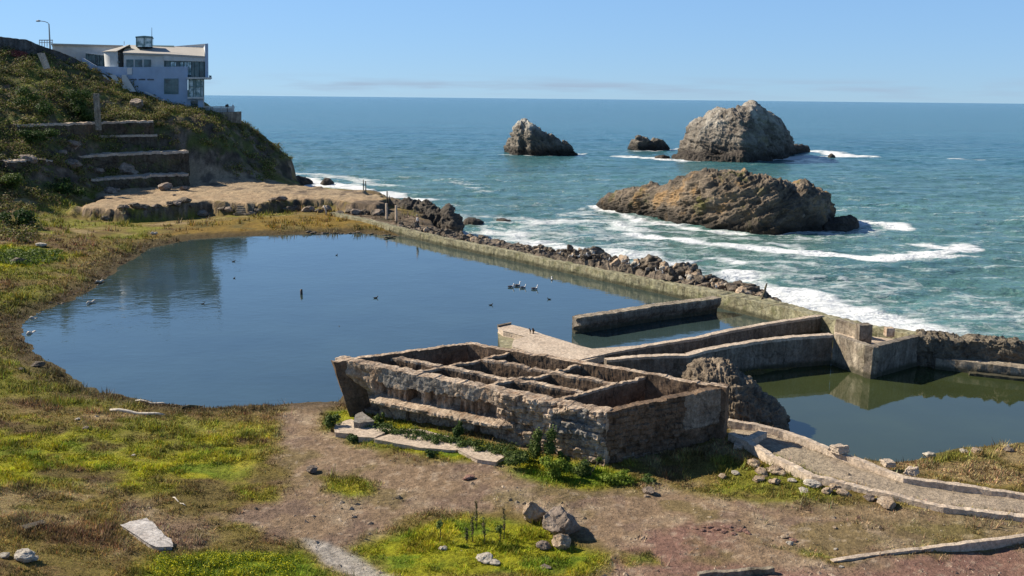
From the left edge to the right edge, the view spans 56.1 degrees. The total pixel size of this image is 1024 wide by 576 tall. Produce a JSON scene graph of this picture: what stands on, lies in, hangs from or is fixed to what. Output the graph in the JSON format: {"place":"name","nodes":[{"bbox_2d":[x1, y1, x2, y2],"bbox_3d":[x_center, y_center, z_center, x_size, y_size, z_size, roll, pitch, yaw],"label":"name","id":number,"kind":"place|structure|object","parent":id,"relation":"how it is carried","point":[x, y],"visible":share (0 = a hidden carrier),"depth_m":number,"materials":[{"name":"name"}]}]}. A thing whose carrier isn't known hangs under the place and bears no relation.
{"place":"outdoors","nodes":[
{"label":"outdoors","id":0,"kind":"place"},
{"bbox_2d":[22,233,771,407],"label":"pool water","id":1,"kind":"structure","parent":0,"point":[259,329],"depth_m":80.64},
{"bbox_2d":[497,322,629,362],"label":"pier","id":2,"kind":"structure","parent":1,"relation":"in","point":[510,336],"depth_m":67.68,"materials":[{"name":"concrete"}]},
{"bbox_2d":[572,296,721,333],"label":"pool wall","id":3,"kind":"structure","parent":1,"relation":"in","point":[609,319],"depth_m":78.21,"materials":[{"name":"concrete"}]},
{"bbox_2d":[574,315,823,363],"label":"channel wall","id":4,"kind":"structure","parent":1,"relation":"in","point":[810,324],"depth_m":70.14,"materials":[{"name":"concrete"}]},
{"bbox_2d":[0,49,1023,575],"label":"ground","id":5,"kind":"structure","parent":0,"point":[214,185],"depth_m":42.90,"materials":[{"name":"plant"}]},
{"bbox_2d":[0,173,24,191],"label":"leafy bush","id":6,"kind":"object","parent":5,"relation":"on","point":[12,180],"visible":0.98,"depth_m":138.71,"materials":[{"name":"green plant"}]},
{"bbox_2d":[0,206,39,227],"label":"leafy bush","id":7,"kind":"object","parent":5,"relation":"on","point":[26,215],"visible":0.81,"depth_m":116.31,"materials":[{"name":"green plant"}]},
{"bbox_2d":[8,49,31,59],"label":"red succulents","id":8,"kind":"object","parent":5,"relation":"on","point":[18,53],"visible":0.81,"depth_m":187.36,"materials":[{"name":"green plant"}]},
{"bbox_2d":[14,548,34,562],"bbox_3d":[-15.902,8.746,31.263,0.687,0.389,0.620,0,11,-2],"label":"stone","id":9,"kind":"object","parent":5,"relation":"on","point":[24,555],"visible":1,"depth_m":31.14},
{"bbox_2d":[0,158,53,173],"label":"terrace wall","id":10,"kind":"structure","parent":5,"relation":"on","point":[12,163],"depth_m":146.16,"materials":[{"name":"concrete"}]},
{"bbox_2d":[18,154,37,163],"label":"terrace boulder","id":11,"kind":"object","parent":5,"relation":"on","point":[32,159],"visible":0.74,"depth_m":148.57,"materials":[{"name":"grey stone"}]},
{"bbox_2d":[0,246,64,264],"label":"nasturtium patch","id":12,"kind":"object","parent":5,"relation":"on","point":[11,254],"visible":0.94,"depth_m":98.66,"materials":[{"name":"green plant"}]},
{"bbox_2d":[7,84,58,119],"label":"leafy bush","id":13,"kind":"object","parent":5,"relation":"on","point":[41,109],"visible":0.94,"depth_m":164.16,"materials":[{"name":"green plant"}]},
{"bbox_2d":[21,520,45,530],"bbox_3d":[-17.240,8.580,34.576,0.346,0.371,1.191,3,12,14],"label":"dark plank","id":14,"kind":"object","parent":5,"relation":"on","point":[31,524],"visible":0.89,"depth_m":34.48,"materials":[{"name":"wood"}]},
{"bbox_2d":[16,126,59,147],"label":"leafy bush","id":15,"kind":"object","parent":5,"relation":"on","point":[37,136],"visible":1,"depth_m":153.71,"materials":[{"name":"green plant"}]},
{"bbox_2d":[0,37,86,65],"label":"road wall","id":16,"kind":"structure","parent":5,"relation":"on","point":[27,46],"depth_m":190.02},
{"bbox_2d":[37,53,50,68],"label":"leaning slab","id":17,"kind":"structure","parent":5,"relation":"on","point":[43,60],"depth_m":170.92,"materials":[{"name":"concrete"}]},
{"bbox_2d":[44,177,87,195],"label":"leafy bush","id":18,"kind":"object","parent":5,"relation":"on","point":[64,187],"visible":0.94,"depth_m":148.64,"materials":[{"name":"green plant"}]},
{"bbox_2d":[66,158,82,168],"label":"terrace boulder","id":19,"kind":"object","parent":5,"relation":"on","point":[74,163],"visible":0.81,"depth_m":159.61,"materials":[{"name":"grey stone"}]},
{"bbox_2d":[63,87,93,110],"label":"leafy bush","id":20,"kind":"object","parent":5,"relation":"on","point":[74,95],"visible":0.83,"depth_m":174.80,"materials":[{"name":"green plant"}]},
{"bbox_2d":[9,120,153,139],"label":"terrace wall","id":21,"kind":"structure","parent":5,"relation":"on","point":[127,127],"depth_m":174.09,"materials":[{"name":"stone"}]},
{"bbox_2d":[71,102,94,121],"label":"leafy bush","id":22,"kind":"object","parent":5,"relation":"on","point":[79,110],"visible":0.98,"depth_m":173.73,"materials":[{"name":"green plant"}]},
{"bbox_2d":[93,93,101,129],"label":"concrete post","id":23,"kind":"object","parent":5,"relation":"on","point":[97,111],"visible":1,"depth_m":169.44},
{"bbox_2d":[104,187,117,193],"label":"terrace boulder","id":24,"kind":"object","parent":5,"relation":"on","point":[110,190],"visible":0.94,"depth_m":159.16,"materials":[{"name":"grey stone"}]},
{"bbox_2d":[117,162,138,174],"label":"terrace boulder","id":25,"kind":"object","parent":5,"relation":"on","point":[124,167],"visible":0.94,"depth_m":170.35,"materials":[{"name":"grey stone"}]},
{"bbox_2d":[99,134,157,150],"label":"terrace wall","id":26,"kind":"structure","parent":5,"relation":"on","point":[147,140],"depth_m":176.69,"materials":[{"name":"stone"}]},
{"bbox_2d":[51,36,211,108],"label":"headland building","id":27,"kind":"structure","parent":5,"relation":"on","point":[175,74],"depth_m":198.83,"materials":[{"name":"paint"}]},
{"bbox_2d":[164,78,177,93],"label":"window","id":28,"kind":"structure","parent":27,"relation":"in","point":[170,84],"depth_m":198.68,"materials":[{"name":"grey glass"}]},
{"bbox_2d":[79,150,189,175],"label":"terrace wall","id":29,"kind":"structure","parent":5,"relation":"on","point":[164,161],"depth_m":172.62,"materials":[{"name":"concrete"}]},
{"bbox_2d":[129,98,143,108],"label":"terrace boulder","id":30,"kind":"object","parent":5,"relation":"on","point":[137,103],"visible":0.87,"depth_m":186.48,"materials":[{"name":"grey stone"}]},
{"bbox_2d":[110,408,164,415],"bbox_3d":[-20.796,6.897,53.287,3.241,0.350,0.204,2,11,7],"label":"driftwood log","id":31,"kind":"object","parent":5,"relation":"on","point":[133,412],"visible":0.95,"depth_m":53.25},
{"bbox_2d":[91,172,189,188],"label":"terrace wall","id":32,"kind":"structure","parent":5,"relation":"on","point":[145,180],"depth_m":168.45,"materials":[{"name":"concrete"}]},
{"bbox_2d":[121,518,172,550],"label":"broken slab","id":33,"kind":"structure","parent":5,"relation":"on","point":[152,535],"depth_m":35.38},
{"bbox_2d":[0,45,294,242],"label":"hillside scrub","id":34,"kind":"object","parent":5,"relation":"on","point":[165,109],"visible":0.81,"depth_m":178.29,"materials":[{"name":"green plant"}]},
{"bbox_2d":[158,182,172,190],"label":"terrace boulder","id":35,"kind":"object","parent":5,"relation":"on","point":[165,186],"visible":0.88,"depth_m":164.21,"materials":[{"name":"grey stone"}]},
{"bbox_2d":[204,105,234,111],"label":"terrace fence","id":36,"kind":"object","parent":5,"relation":"on","point":[222,108],"visible":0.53,"depth_m":201.59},
{"bbox_2d":[150,549,306,575],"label":"flower carpet","id":37,"kind":"object","parent":5,"relation":"on","point":[271,557],"visible":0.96,"depth_m":33.79,"materials":[{"name":"green plant"}]},
{"bbox_2d":[219,111,240,123],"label":"retaining wall","id":38,"kind":"structure","parent":5,"relation":"on","point":[234,117],"depth_m":200.97,"materials":[{"name":"concrete"}]},
{"bbox_2d":[235,204,254,215],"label":"stone steps","id":39,"kind":"structure","parent":5,"relation":"on","point":[240,210],"depth_m":146.40,"materials":[{"name":"stone"}]},
{"bbox_2d":[306,465,317,473],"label":"stone","id":40,"kind":"object","parent":5,"relation":"on","point":[311,469],"visible":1,"depth_m":44.46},
{"bbox_2d":[323,413,341,431],"bbox_3d":[-9.376,7.108,50.541,1.206,1.171,0.738,-7,13,-32],"label":"leafy bush","id":41,"kind":"object","parent":5,"relation":"on","point":[330,422],"visible":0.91,"depth_m":50.39,"materials":[{"name":"green plant"}]},
{"bbox_2d":[334,419,353,437],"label":"flat slab","id":42,"kind":"structure","parent":5,"relation":"on","point":[344,428],"depth_m":50.07,"materials":[{"name":"stone"}]},
{"bbox_2d":[346,433,358,442],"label":"leafy bush","id":43,"kind":"object","parent":5,"relation":"on","point":[352,437],"visible":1,"depth_m":48.76,"materials":[{"name":"green plant"}]},
{"bbox_2d":[349,426,388,441],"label":"flat slab","id":44,"kind":"structure","parent":5,"relation":"on","point":[368,434],"depth_m":49.30,"materials":[{"name":"stone"}]},
{"bbox_2d":[353,412,373,428],"bbox_3d":[-8.105,7.102,50.830,1.099,0.525,1.681,-6,13,-31],"label":"tilted slab","id":45,"kind":"object","parent":44,"relation":"on","point":[361,419],"depth_m":50.36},
{"bbox_2d":[372,412,384,422],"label":"leafy bush","id":46,"kind":"object","parent":5,"relation":"on","point":[377,418],"visible":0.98,"depth_m":51.95,"materials":[{"name":"green plant"}]},
{"bbox_2d":[375,429,459,452],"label":"flat slab","id":47,"kind":"structure","parent":5,"relation":"on","point":[399,440],"depth_m":48.12,"materials":[{"name":"stone"}]},
{"bbox_2d":[424,449,439,457],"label":"leafy bush","id":48,"kind":"object","parent":5,"relation":"on","point":[430,453],"visible":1,"depth_m":46.66,"materials":[{"name":"green plant"}]},
{"bbox_2d":[364,419,531,458],"bbox_3d":[-3.606,7.635,48.592,10.282,0.744,1.588,6,12,25],"label":"ground cover","id":49,"kind":"object","parent":5,"relation":"on","point":[475,444],"visible":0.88,"depth_m":48.29,"materials":[{"name":"green plant"}]},
{"bbox_2d":[452,420,464,437],"bbox_3d":[-2.748,7.331,48.905,0.525,1.260,0.849,6,13,26],"label":"leafy bush","id":50,"kind":"object","parent":5,"relation":"on","point":[458,430],"visible":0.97,"depth_m":48.77,"materials":[{"name":"green plant"}]},
{"bbox_2d":[457,445,504,465],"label":"flat slab","id":51,"kind":"structure","parent":5,"relation":"on","point":[487,457],"depth_m":46.51,"materials":[{"name":"stone"}]},
{"bbox_2d":[476,552,492,563],"bbox_3d":[-1.004,10.147,35.989,0.672,0.354,0.589,6,13,27],"label":"white stone","id":52,"kind":"object","parent":5,"relation":"on","point":[485,557],"visible":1,"depth_m":35.84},
{"bbox_2d":[0,231,1023,575],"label":"meadow grass","id":53,"kind":"structure","parent":5,"relation":"on","point":[232,431],"depth_m":43.58,"materials":[{"name":"green plant"}]},
{"bbox_2d":[0,192,1023,575],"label":"dry scrub","id":54,"kind":"object","parent":5,"relation":"on","point":[204,422],"visible":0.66,"depth_m":54.34,"materials":[{"name":"brown plant"}]},
{"bbox_2d":[502,450,528,465],"bbox_3d":[0.169,8.169,45.639,1.303,0.943,1.457,1,11,0],"label":"leafy bush","id":55,"kind":"object","parent":5,"relation":"on","point":[515,458],"visible":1,"depth_m":45.30,"materials":[{"name":"green plant"}]},
{"bbox_2d":[331,342,729,465],"bbox_3d":[0.648,6.483,52.302,20.776,4.201,7.848,7,13,28],"label":"ruined tank","id":56,"kind":"object","parent":5,"relation":"on","point":[608,414],"visible":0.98,"depth_m":50.37,"materials":[{"name":"concrete"}]},
{"bbox_2d":[44,401,1023,575],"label":"pebbles","id":57,"kind":"object","parent":5,"relation":"on","point":[510,499],"visible":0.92,"depth_m":39.41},
{"bbox_2d":[523,501,546,522],"bbox_3d":[0.978,9.361,39.748,1.055,1.112,0.961,2,11,8],"label":"boulder","id":58,"kind":"object","parent":5,"relation":"on","point":[534,511],"visible":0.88,"depth_m":39.53,"materials":[{"name":"beige stone"}]},
{"bbox_2d":[527,425,557,462],"bbox_3d":[1.501,7.585,46.186,1.574,2.039,1.246,1,11,0],"label":"leafy bush","id":59,"kind":"object","parent":5,"relation":"on","point":[535,449],"visible":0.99,"depth_m":46.15,"materials":[{"name":"green plant"}]},
{"bbox_2d":[536,540,551,549],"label":"boulder","id":60,"kind":"object","parent":5,"relation":"on","point":[543,545],"visible":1,"depth_m":37.01,"materials":[{"name":"grey stone"}]},
{"bbox_2d":[539,455,573,479],"bbox_3d":[2.053,8.387,44.730,1.752,1.152,1.572,1,11,0],"label":"leafy bush","id":61,"kind":"object","parent":5,"relation":"on","point":[559,465],"visible":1,"depth_m":44.49,"materials":[{"name":"green plant"}]},
{"bbox_2d":[551,534,570,549],"bbox_3d":[1.925,9.910,37.248,0.744,0.740,0.592,0,11,-4],"label":"boulder","id":62,"kind":"object","parent":5,"relation":"on","point":[560,541],"visible":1,"depth_m":37.14,"materials":[{"name":"beige stone"}]},
{"bbox_2d":[542,506,580,534],"bbox_3d":[2.031,9.550,38.752,1.562,1.344,1.180,-9,15,-41],"label":"boulder","id":63,"kind":"object","parent":5,"relation":"on","point":[556,520],"visible":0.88,"depth_m":38.38,"materials":[{"name":"grey stone"}]},
{"bbox_2d":[572,456,602,476],"bbox_3d":[3.551,8.425,45.170,1.512,1.092,1.178,1,11,0],"label":"leafy bush","id":64,"kind":"object","parent":5,"relation":"on","point":[584,468],"visible":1,"depth_m":44.97,"materials":[{"name":"green plant"}]},
{"bbox_2d":[399,225,780,301],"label":"rubble bank","id":65,"kind":"structure","parent":5,"relation":"on","point":[604,265],"depth_m":103.51,"materials":[{"name":"stone"}]},
{"bbox_2d":[589,246,604,258],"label":"rubble rock","id":66,"kind":"object","parent":65,"relation":"on","point":[598,250],"visible":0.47,"depth_m":104.52,"materials":[{"name":"stone"}]},
{"bbox_2d":[617,254,629,266],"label":"rubble rock","id":67,"kind":"object","parent":65,"relation":"on","point":[624,257],"visible":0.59,"depth_m":100.00,"materials":[{"name":"beige stone"}]},
{"bbox_2d":[639,254,656,265],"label":"rubble rock","id":68,"kind":"object","parent":65,"relation":"on","point":[647,259],"visible":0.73,"depth_m":96.17,"materials":[{"name":"stone"}]},
{"bbox_2d":[648,258,662,270],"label":"rubble rock","id":69,"kind":"object","parent":65,"relation":"on","point":[653,264],"visible":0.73,"depth_m":95.45,"materials":[{"name":"stone"}]},
{"bbox_2d":[665,272,682,281],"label":"rubble rock","id":70,"kind":"object","parent":65,"relation":"on","point":[674,276],"visible":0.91,"depth_m":92.37,"materials":[{"name":"stone"}]},
{"bbox_2d":[674,267,684,274],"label":"rubble rock","id":71,"kind":"object","parent":70,"relation":"on","point":[679,271],"visible":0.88,"depth_m":92.24,"materials":[{"name":"stone"}]},
{"bbox_2d":[679,262,693,276],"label":"rubble rock","id":72,"kind":"object","parent":71,"relation":"on","point":[687,266],"visible":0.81,"depth_m":92.59,"materials":[{"name":"stone"}]},
{"bbox_2d":[735,285,751,293],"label":"rubble rock","id":73,"kind":"object","parent":65,"relation":"on","point":[740,289],"visible":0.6,"depth_m":85.83,"materials":[{"name":"beige stone"}]},
{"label":"rubble rock","id":74,"kind":"object","parent":65,"relation":"on","visible":0},
{"bbox_2d":[580,248,591,259],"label":"rubble rock","id":75,"kind":"object","parent":74,"relation":"on","point":[585,251],"visible":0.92,"depth_m":103.48,"materials":[{"name":"stone"}]},
{"bbox_2d":[599,468,637,485],"bbox_3d":[4.835,8.831,44.573,1.778,0.671,1.477,-2,11,-11],"label":"leafy bush","id":76,"kind":"object","parent":5,"relation":"on","point":[621,477],"visible":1,"depth_m":44.29,"materials":[{"name":"green plant"}]},
{"bbox_2d":[330,212,916,338],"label":"seawall","id":77,"kind":"object","parent":5,"relation":"on","point":[768,309],"visible":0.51,"depth_m":91.41,"materials":[{"name":"concrete"}]},
{"bbox_2d":[883,326,894,336],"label":"block","id":78,"kind":"structure","parent":77,"relation":"on","point":[889,331],"depth_m":67.60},
{"bbox_2d":[641,486,654,494],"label":"stone","id":79,"kind":"object","parent":5,"relation":"on","point":[649,490],"visible":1,"depth_m":43.30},
{"bbox_2d":[640,473,656,483],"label":"leafy bush","id":80,"kind":"object","parent":5,"relation":"on","point":[646,478],"visible":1,"depth_m":44.71,"materials":[{"name":"green plant"}]},
{"bbox_2d":[681,357,790,429],"bbox_3d":[12.260,6.021,54.899,7.190,3.872,4.540,11,15,42],"label":"rubble mound","id":81,"kind":"object","parent":5,"relation":"on","point":[750,400],"visible":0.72,"depth_m":53.49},
{"bbox_2d":[697,566,774,575],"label":"buried curb","id":82,"kind":"structure","parent":5,"relation":"on","point":[748,571],"depth_m":35.31,"materials":[{"name":"concrete"}]},
{"bbox_2d":[739,430,766,448],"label":"cross wall","id":83,"kind":"structure","parent":5,"relation":"on","point":[758,436],"depth_m":49.12,"materials":[{"name":"concrete"}]},
{"bbox_2d":[747,458,759,468],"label":"stone","id":84,"kind":"object","parent":5,"relation":"on","point":[756,464],"visible":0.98,"depth_m":46.51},
{"bbox_2d":[755,467,767,476],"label":"stone","id":85,"kind":"object","parent":5,"relation":"on","point":[760,471],"visible":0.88,"depth_m":45.55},
{"bbox_2d":[767,465,787,476],"bbox_3d":[12.571,8.702,45.495,0.796,0.530,0.874,-3,12,-16],"label":"stone","id":86,"kind":"object","parent":5,"relation":"on","point":[777,469],"visible":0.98,"depth_m":45.43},
{"bbox_2d":[803,478,822,488],"bbox_3d":[13.683,8.936,43.786,0.774,0.408,0.884,-7,13,-33],"label":"stone","id":87,"kind":"object","parent":5,"relation":"on","point":[812,483],"visible":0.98,"depth_m":43.56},
{"bbox_2d":[836,488,851,496],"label":"stone","id":88,"kind":"object","parent":5,"relation":"on","point":[842,492],"visible":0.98,"depth_m":42.65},
{"bbox_2d":[727,418,1023,499],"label":"kerb","id":89,"kind":"structure","parent":5,"relation":"on","point":[806,442],"depth_m":45.61,"materials":[{"name":"concrete"}]},
{"bbox_2d":[828,443,849,454],"bbox_3d":[16.022,7.894,47.182,0.854,0.481,0.814,-5,13,-28],"label":"concrete block","id":90,"kind":"object","parent":89,"relation":"on","point":[839,449],"depth_m":46.94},
{"bbox_2d":[728,432,1023,521],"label":"kerb","id":91,"kind":"structure","parent":5,"relation":"on","point":[763,454],"depth_m":42.91,"materials":[{"name":"concrete"}]},
{"bbox_2d":[877,496,895,508],"bbox_3d":[16.159,9.303,41.481,0.804,0.358,0.966,9,14,37],"label":"stone","id":92,"kind":"object","parent":5,"relation":"on","point":[886,502],"visible":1,"depth_m":41.34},
{"bbox_2d":[879,458,895,467],"bbox_3d":[18.198,8.460,46.466,0.727,0.300,0.614,-2,11,-11],"label":"concrete block","id":93,"kind":"object","parent":5,"relation":"on","point":[887,463],"depth_m":46.28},
{"bbox_2d":[903,466,918,475],"bbox_3d":[18.629,8.530,44.813,0.609,0.407,0.638,9,14,38],"label":"concrete block","id":94,"kind":"object","parent":5,"relation":"on","point":[911,471],"depth_m":44.63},
{"bbox_2d":[830,533,1023,562],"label":"low wall","id":95,"kind":"structure","parent":5,"relation":"on","point":[983,544],"depth_m":37.83,"materials":[{"name":"concrete"}]},
{"bbox_2d":[916,329,1023,367],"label":"rubble wall","id":96,"kind":"structure","parent":5,"relation":"on","point":[932,346],"depth_m":65.70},
{"bbox_2d":[935,358,1023,376],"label":"ledge","id":97,"kind":"object","parent":96,"relation":"attached to","point":[990,366],"visible":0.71,"depth_m":64.80,"materials":[{"name":"concrete"}]},
{"bbox_2d":[0,0,1023,103],"label":"sky","id":98,"kind":"structure","parent":0,"point":[915,51],"materials":[{"name":"blue"}]},
{"bbox_2d":[204,95,1023,340],"bbox_3d":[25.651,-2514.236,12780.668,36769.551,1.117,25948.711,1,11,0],"label":"sea","id":99,"kind":"structure","parent":0,"point":[929,197],"depth_m":248.11,"materials":[{"name":"liquid"}]},
{"bbox_2d":[296,175,312,184],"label":"sea rock","id":100,"kind":"object","parent":99,"relation":"in","point":[305,181],"visible":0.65,"depth_m":224.98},
{"bbox_2d":[370,194,464,232],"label":"shore rock","id":101,"kind":"object","parent":99,"relation":"in","point":[445,216],"visible":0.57,"depth_m":145.37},
{"bbox_2d":[463,217,483,224],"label":"sea rock","id":102,"kind":"object","parent":99,"relation":"in","point":[471,221],"visible":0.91,"depth_m":158.04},
{"bbox_2d":[503,118,577,155],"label":"sea rock","id":103,"kind":"object","parent":99,"relation":"in","point":[527,137],"visible":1,"depth_m":348.76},
{"bbox_2d":[627,135,669,150],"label":"sea rock","id":104,"kind":"object","parent":99,"relation":"in","point":[640,142],"visible":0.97,"depth_m":390.08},
{"bbox_2d":[671,150,751,162],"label":"sea rock","id":105,"kind":"object","parent":99,"relation":"in","point":[741,156],"visible":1,"depth_m":323.35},
{"bbox_2d":[596,167,835,234],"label":"sea rock","id":106,"kind":"object","parent":99,"relation":"in","point":[743,200],"visible":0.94,"depth_m":154.78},
{"bbox_2d":[677,100,809,161],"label":"sea rock","id":107,"kind":"object","parent":99,"relation":"in","point":[755,130],"visible":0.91,"depth_m":329.23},
{"bbox_2d":[822,215,859,231],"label":"sea rock","id":108,"kind":"object","parent":99,"relation":"in","point":[847,223],"visible":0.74,"depth_m":155.72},
{"bbox_2d":[751,365,1023,461],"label":"pool water","id":109,"kind":"structure","parent":0,"point":[913,413],"depth_m":57.34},
{"bbox_2d":[604,333,832,377],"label":"basin wall","id":110,"kind":"structure","parent":109,"relation":"in","point":[805,350],"depth_m":64.55,"materials":[{"name":"concrete"}]},
{"bbox_2d":[831,329,919,378],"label":"basin block","id":111,"kind":"structure","parent":109,"relation":"in","point":[878,357],"depth_m":64.83,"materials":[{"name":"concrete"}]},
{"bbox_2d":[835,319,855,336],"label":"parapet","id":112,"kind":"structure","parent":111,"relation":"on","point":[842,326],"depth_m":69.69,"materials":[{"name":"concrete"}]},
{"bbox_2d":[855,322,872,343],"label":"concrete stump","id":113,"kind":"object","parent":111,"relation":"on","point":[863,332],"visible":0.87,"depth_m":66.90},
{"bbox_2d":[969,371,1023,380],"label":"ledge","id":114,"kind":"object","parent":109,"relation":"in","point":[995,376],"visible":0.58,"depth_m":63.89,"materials":[{"name":"concrete"}]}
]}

